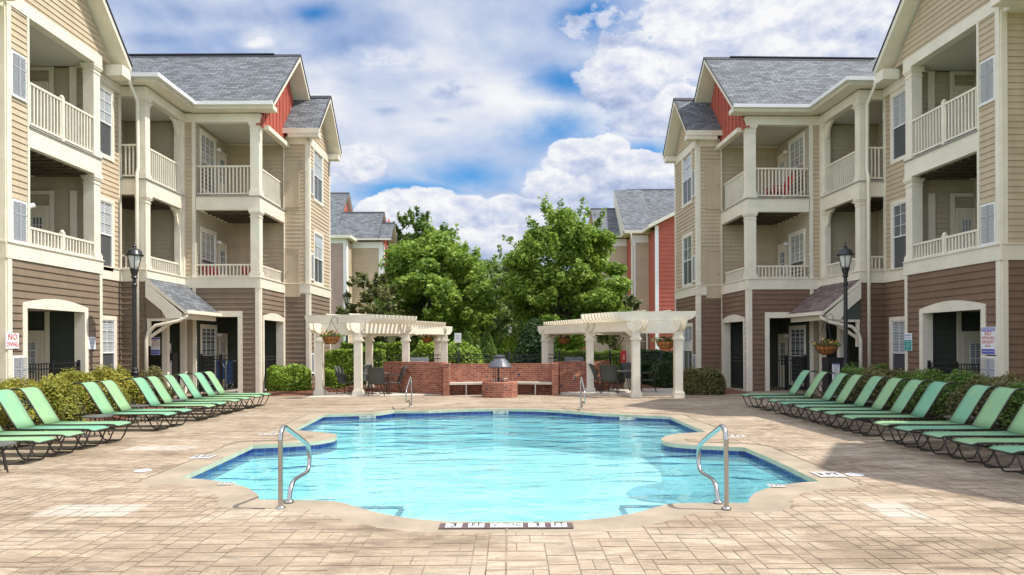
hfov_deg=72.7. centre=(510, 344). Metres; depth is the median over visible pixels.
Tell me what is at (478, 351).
round shrub
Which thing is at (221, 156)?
door
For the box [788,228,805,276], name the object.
window
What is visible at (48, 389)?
round shrub
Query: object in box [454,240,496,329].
leafy tree
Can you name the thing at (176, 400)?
side table
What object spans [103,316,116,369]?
window
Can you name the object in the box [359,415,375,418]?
depth marker
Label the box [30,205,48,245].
door
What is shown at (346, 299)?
street lamp
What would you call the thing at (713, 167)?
door
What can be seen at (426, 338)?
hanging basket
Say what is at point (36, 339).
door
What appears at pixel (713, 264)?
door
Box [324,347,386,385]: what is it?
clipped hedge
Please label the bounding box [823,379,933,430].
sun lounger
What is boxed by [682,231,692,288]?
window
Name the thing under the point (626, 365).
patio chair
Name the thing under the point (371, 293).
crepe myrtle
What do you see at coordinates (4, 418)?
round shrub
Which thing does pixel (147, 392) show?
sun lounger
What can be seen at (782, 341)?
door
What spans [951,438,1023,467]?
sun lounger
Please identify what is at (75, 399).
round shrub
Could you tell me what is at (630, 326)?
pergola
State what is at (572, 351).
clipped hedge
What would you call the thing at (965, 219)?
door
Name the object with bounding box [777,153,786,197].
door
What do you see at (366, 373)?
patio table
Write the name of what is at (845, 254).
street lamp
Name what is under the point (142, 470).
skimmer lid
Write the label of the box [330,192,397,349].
apartment building
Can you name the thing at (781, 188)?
red chair
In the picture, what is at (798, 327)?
window
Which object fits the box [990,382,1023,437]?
round shrub
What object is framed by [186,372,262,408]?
sun lounger
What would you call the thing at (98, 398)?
sun lounger
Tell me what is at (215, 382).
sun lounger
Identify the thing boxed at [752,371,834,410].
sun lounger
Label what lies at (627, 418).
depth marker
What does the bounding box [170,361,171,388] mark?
notice
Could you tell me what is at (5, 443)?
side table
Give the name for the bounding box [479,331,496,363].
conical evergreen
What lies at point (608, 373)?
patio chair
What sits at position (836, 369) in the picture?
notice
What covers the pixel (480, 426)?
water
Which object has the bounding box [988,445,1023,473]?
sun lounger
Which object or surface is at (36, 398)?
sun lounger
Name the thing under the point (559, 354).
iron fence
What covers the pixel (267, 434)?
depth marker
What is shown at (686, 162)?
window
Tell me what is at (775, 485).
depth marker
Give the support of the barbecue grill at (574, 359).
on the pool deck
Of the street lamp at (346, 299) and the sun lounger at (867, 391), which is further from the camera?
the street lamp at (346, 299)
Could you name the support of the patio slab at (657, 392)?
on the pool deck
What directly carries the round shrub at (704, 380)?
on the pool deck
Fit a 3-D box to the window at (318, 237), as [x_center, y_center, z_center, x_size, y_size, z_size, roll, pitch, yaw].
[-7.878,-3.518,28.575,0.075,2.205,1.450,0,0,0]
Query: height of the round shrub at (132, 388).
1.234 m
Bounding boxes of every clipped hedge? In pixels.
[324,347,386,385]
[340,341,401,361]
[496,346,516,362]
[554,348,585,361]
[584,350,624,382]
[640,348,672,370]
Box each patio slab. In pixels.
[306,391,441,397]
[560,388,672,395]
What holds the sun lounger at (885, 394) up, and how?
on the pool deck
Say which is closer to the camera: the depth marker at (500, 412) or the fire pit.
the depth marker at (500, 412)
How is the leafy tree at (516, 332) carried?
on the ground
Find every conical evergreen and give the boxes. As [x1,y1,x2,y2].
[461,330,474,346]
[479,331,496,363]
[499,335,516,348]
[511,318,543,362]
[538,338,558,362]
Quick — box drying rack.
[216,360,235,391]
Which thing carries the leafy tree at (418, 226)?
on the ground
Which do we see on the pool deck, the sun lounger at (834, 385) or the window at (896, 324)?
the sun lounger at (834, 385)
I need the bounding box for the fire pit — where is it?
[482,355,517,397]
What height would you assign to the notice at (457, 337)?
0.420 m
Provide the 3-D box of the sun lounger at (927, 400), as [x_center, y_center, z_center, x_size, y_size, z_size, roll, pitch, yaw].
[7.133,1.171,12.770,1.906,0.975,0.458,0,0,1]
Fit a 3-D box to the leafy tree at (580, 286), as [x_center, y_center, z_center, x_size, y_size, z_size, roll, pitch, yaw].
[2.830,-3.084,36.062,7.090,9.680,7.061,0,0,0]
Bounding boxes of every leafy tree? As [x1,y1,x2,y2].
[371,216,506,356]
[387,206,459,309]
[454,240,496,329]
[477,273,519,347]
[482,244,523,345]
[494,252,566,342]
[496,192,632,350]
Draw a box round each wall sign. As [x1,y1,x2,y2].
[5,333,18,348]
[88,337,95,348]
[151,337,159,354]
[904,333,911,350]
[981,327,995,354]
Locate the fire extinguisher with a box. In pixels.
[620,351,625,362]
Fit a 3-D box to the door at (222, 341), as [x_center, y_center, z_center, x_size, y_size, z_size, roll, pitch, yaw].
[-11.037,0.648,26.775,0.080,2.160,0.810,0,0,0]
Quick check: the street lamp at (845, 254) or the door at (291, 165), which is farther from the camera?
the door at (291, 165)
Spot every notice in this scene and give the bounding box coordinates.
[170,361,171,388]
[454,333,460,342]
[832,364,839,379]
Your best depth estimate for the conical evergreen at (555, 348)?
31.83 m
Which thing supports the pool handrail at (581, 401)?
on the pool deck
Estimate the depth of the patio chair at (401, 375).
23.98 m
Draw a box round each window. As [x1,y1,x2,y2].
[100,82,113,161]
[100,195,114,271]
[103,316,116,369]
[199,128,216,194]
[200,226,216,274]
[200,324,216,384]
[313,148,323,207]
[313,229,323,286]
[314,333,314,375]
[640,333,647,349]
[681,150,692,208]
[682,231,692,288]
[683,323,692,370]
[788,131,804,197]
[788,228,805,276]
[789,325,805,385]
[889,316,904,370]
[890,86,905,164]
[890,197,905,272]
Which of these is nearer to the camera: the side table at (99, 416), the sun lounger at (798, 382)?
the side table at (99, 416)
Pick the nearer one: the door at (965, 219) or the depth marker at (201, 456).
the depth marker at (201, 456)
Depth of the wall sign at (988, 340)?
16.58 m
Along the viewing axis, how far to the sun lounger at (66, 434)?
10.84 m
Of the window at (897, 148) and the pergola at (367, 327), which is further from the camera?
the pergola at (367, 327)
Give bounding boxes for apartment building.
[0,0,341,395]
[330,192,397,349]
[578,189,674,351]
[663,0,1023,390]
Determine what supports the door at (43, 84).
in the apartment building at (180, 170)
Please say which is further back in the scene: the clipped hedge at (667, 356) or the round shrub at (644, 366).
the clipped hedge at (667, 356)
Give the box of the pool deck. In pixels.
[0,388,1023,574]
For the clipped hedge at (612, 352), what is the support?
on the mulch bed
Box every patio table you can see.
[363,372,389,393]
[612,367,630,391]
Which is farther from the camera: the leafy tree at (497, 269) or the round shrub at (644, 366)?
the leafy tree at (497, 269)
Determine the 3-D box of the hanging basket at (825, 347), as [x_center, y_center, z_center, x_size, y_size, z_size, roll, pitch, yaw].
[9.784,-0.321,21.628,1.035,1.302,0.949,0,0,39]
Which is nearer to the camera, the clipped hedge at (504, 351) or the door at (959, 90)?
the door at (959, 90)
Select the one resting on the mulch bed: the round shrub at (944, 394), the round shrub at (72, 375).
the round shrub at (944, 394)
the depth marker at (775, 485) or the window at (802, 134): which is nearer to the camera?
the depth marker at (775, 485)
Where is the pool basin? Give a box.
[181,409,817,521]
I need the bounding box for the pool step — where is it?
[356,505,660,516]
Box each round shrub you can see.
[0,379,66,430]
[0,405,13,431]
[1,373,87,420]
[53,364,131,414]
[81,365,144,408]
[113,365,174,403]
[265,363,312,391]
[324,367,345,387]
[410,339,481,363]
[464,343,484,363]
[640,361,649,384]
[649,358,672,387]
[683,366,726,394]
[828,362,889,404]
[848,365,908,409]
[886,369,956,409]
[907,366,992,420]
[945,371,1023,427]
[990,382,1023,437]
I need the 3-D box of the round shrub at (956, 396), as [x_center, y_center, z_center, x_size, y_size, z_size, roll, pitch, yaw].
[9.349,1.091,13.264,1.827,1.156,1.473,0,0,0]
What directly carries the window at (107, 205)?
in the apartment building at (180, 170)
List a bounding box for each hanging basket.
[315,316,345,343]
[420,334,437,342]
[553,333,572,343]
[651,333,672,349]
[808,313,843,354]
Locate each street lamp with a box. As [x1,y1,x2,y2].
[124,242,143,377]
[342,289,350,342]
[508,326,511,335]
[836,242,854,367]
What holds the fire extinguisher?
attached to the pergola at (630, 326)
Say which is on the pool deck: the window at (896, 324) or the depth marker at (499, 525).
the depth marker at (499, 525)
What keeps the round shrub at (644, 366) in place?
on the mulch bed
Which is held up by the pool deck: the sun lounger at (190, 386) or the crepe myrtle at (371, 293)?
the sun lounger at (190, 386)
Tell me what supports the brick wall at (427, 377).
on the patio slab at (343, 394)
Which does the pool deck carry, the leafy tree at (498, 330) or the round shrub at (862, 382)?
the round shrub at (862, 382)
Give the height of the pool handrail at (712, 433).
0.867 m
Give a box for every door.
[28,331,44,384]
[30,81,48,133]
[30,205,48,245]
[217,151,226,194]
[218,242,226,274]
[218,333,227,386]
[284,158,299,207]
[285,248,299,296]
[706,160,720,209]
[706,249,721,297]
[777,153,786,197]
[778,244,787,276]
[778,334,787,387]
[955,86,975,138]
[955,208,975,248]
[962,331,979,373]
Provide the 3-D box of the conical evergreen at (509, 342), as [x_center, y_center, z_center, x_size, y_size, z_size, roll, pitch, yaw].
[-0.038,0.652,35.999,1.787,2.298,1.828,0,0,0]
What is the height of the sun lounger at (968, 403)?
0.975 m
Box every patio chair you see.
[333,366,353,394]
[363,365,372,390]
[367,367,387,395]
[386,366,406,393]
[589,364,600,390]
[600,365,618,393]
[620,362,630,389]
[641,364,659,391]
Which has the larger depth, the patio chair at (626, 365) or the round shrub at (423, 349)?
the round shrub at (423, 349)
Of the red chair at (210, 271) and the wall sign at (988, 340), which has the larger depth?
the red chair at (210, 271)
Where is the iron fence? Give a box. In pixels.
[363,350,661,384]
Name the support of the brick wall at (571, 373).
on the pool deck
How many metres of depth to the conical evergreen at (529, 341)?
32.43 m
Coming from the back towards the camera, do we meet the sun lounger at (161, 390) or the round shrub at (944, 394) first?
the sun lounger at (161, 390)
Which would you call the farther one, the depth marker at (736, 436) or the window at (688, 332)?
the window at (688, 332)
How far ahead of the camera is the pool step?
9.13 m
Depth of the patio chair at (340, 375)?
23.90 m
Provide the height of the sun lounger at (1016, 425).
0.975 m
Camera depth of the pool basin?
12.92 m
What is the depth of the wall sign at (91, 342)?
19.14 m
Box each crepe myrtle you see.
[335,272,404,342]
[596,292,642,350]
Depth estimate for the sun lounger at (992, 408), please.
11.03 m
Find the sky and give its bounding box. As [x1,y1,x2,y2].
[107,0,899,270]
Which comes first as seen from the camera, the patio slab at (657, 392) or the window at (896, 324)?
the window at (896, 324)
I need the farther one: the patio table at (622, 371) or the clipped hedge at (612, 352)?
the clipped hedge at (612, 352)
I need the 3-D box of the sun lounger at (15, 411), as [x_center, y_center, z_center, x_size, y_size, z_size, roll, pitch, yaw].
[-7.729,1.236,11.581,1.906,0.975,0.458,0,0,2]
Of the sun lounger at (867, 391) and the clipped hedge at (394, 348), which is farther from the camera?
the clipped hedge at (394, 348)
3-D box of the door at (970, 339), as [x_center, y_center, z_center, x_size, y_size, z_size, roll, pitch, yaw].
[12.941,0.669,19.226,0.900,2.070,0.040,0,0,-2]
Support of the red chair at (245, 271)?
on the apartment building at (180, 170)
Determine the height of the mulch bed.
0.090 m
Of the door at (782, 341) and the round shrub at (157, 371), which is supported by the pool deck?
the round shrub at (157, 371)
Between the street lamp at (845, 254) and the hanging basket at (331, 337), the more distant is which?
the hanging basket at (331, 337)
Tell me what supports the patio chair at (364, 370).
on the patio slab at (343, 394)
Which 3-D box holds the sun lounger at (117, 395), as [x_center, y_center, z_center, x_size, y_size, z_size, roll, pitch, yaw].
[-7.736,1.236,14.655,1.906,0.975,0.458,0,0,-1]
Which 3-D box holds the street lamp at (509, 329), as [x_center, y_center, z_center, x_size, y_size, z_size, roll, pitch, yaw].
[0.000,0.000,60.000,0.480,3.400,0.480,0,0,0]
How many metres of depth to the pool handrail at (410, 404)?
18.78 m
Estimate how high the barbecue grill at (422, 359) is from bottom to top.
1.221 m
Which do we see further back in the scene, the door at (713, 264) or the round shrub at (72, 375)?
the door at (713, 264)
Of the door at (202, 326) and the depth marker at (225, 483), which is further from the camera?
the door at (202, 326)
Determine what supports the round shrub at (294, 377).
on the mulch bed
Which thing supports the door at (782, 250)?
in the apartment building at (901, 155)
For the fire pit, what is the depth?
22.20 m
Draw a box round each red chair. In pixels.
[202,267,217,274]
[242,267,250,274]
[763,173,795,197]
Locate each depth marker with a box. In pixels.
[187,455,216,458]
[216,482,235,484]
[257,433,277,434]
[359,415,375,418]
[439,522,573,528]
[493,411,507,413]
[620,417,634,419]
[728,435,746,436]
[766,484,785,486]
[810,472,847,476]
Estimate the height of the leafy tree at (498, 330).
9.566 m
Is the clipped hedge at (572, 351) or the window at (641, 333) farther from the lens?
the window at (641, 333)
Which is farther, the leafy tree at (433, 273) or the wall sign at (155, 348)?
the leafy tree at (433, 273)
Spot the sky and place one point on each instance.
(464, 112)
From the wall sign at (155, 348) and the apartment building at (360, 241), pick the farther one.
the apartment building at (360, 241)
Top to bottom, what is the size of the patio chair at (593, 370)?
0.952 m
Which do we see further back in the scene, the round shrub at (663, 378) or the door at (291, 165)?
the door at (291, 165)
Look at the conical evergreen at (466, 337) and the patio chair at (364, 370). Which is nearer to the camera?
the patio chair at (364, 370)
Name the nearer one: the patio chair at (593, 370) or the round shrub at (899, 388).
the round shrub at (899, 388)
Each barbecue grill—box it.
[410,357,428,361]
[564,357,583,360]
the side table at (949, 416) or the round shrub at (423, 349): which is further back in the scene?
the round shrub at (423, 349)
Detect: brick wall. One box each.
[383,362,446,393]
[555,361,609,393]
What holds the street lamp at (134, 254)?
on the mulch bed
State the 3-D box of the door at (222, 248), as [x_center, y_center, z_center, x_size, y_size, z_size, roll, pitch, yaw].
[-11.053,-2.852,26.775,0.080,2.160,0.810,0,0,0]
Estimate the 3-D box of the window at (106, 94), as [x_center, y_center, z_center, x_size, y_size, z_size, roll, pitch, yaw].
[-12.322,-6.759,20.925,0.075,2.225,1.350,0,0,0]
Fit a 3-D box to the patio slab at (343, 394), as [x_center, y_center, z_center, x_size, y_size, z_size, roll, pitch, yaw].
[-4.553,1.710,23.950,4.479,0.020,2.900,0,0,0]
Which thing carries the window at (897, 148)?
in the apartment building at (901, 155)
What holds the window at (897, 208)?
in the apartment building at (901, 155)
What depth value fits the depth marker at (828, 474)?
8.93 m
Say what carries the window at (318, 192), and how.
in the apartment building at (180, 170)
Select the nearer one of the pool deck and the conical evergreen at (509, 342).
the pool deck
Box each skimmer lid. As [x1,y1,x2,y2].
[133,469,151,471]
[845,473,863,476]
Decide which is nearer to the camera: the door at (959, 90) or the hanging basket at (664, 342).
the door at (959, 90)
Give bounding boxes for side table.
[0,441,16,472]
[82,414,112,437]
[128,404,149,422]
[167,399,185,415]
[944,415,974,438]
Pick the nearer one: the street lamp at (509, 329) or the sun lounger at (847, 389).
the sun lounger at (847, 389)
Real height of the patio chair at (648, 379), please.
0.952 m
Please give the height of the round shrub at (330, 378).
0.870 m
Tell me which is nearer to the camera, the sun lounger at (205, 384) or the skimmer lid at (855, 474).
the skimmer lid at (855, 474)
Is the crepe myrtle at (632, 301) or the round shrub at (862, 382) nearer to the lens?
the round shrub at (862, 382)
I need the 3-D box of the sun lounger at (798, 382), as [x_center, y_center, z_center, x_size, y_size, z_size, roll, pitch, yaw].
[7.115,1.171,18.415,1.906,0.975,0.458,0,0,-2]
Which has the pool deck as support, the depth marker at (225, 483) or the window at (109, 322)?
the depth marker at (225, 483)
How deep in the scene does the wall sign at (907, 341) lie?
19.74 m
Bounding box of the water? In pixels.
[207,414,795,520]
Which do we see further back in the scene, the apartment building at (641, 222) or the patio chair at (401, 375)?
the apartment building at (641, 222)
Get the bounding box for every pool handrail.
[276,425,311,509]
[405,376,412,407]
[579,377,585,408]
[696,424,730,509]
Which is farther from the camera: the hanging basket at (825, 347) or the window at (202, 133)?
the window at (202, 133)
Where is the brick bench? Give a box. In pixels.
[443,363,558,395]
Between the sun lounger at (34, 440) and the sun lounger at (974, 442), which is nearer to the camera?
the sun lounger at (974, 442)
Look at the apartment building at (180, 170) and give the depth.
23.02 m
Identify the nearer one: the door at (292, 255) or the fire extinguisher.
the fire extinguisher
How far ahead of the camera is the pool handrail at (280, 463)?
7.37 m
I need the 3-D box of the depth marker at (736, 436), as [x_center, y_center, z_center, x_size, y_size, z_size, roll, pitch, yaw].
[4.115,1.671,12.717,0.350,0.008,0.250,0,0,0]
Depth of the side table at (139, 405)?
15.21 m
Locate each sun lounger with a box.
[0,389,109,449]
[0,425,84,456]
[0,436,56,464]
[9,386,131,443]
[72,381,177,431]
[93,380,192,427]
[124,377,215,420]
[142,376,227,417]
[156,374,240,414]
[172,373,250,411]
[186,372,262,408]
[201,371,270,406]
[740,370,817,407]
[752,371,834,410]
[767,373,854,414]
[778,374,870,418]
[794,376,890,422]
[808,377,911,426]
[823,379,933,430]
[841,381,957,435]
[872,384,1001,444]
[893,386,1023,450]
[921,402,1023,458]
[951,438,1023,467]
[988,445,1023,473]
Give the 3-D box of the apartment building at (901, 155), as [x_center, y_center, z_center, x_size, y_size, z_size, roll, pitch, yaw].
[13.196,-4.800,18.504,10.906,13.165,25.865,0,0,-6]
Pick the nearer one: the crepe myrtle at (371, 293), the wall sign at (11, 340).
the wall sign at (11, 340)
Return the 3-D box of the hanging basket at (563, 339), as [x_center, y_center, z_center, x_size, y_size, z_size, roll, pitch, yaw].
[2.155,-0.423,27.384,0.860,0.833,0.781,0,0,-37]
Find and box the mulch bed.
[13,382,1023,444]
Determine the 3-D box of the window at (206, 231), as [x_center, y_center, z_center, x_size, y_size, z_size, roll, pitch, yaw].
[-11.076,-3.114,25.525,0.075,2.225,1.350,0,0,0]
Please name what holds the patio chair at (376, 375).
on the patio slab at (343, 394)
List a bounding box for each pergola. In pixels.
[305,313,451,395]
[538,310,695,397]
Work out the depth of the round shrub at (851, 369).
18.30 m
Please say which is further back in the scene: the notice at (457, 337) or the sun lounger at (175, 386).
the notice at (457, 337)
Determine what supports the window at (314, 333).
in the apartment building at (180, 170)

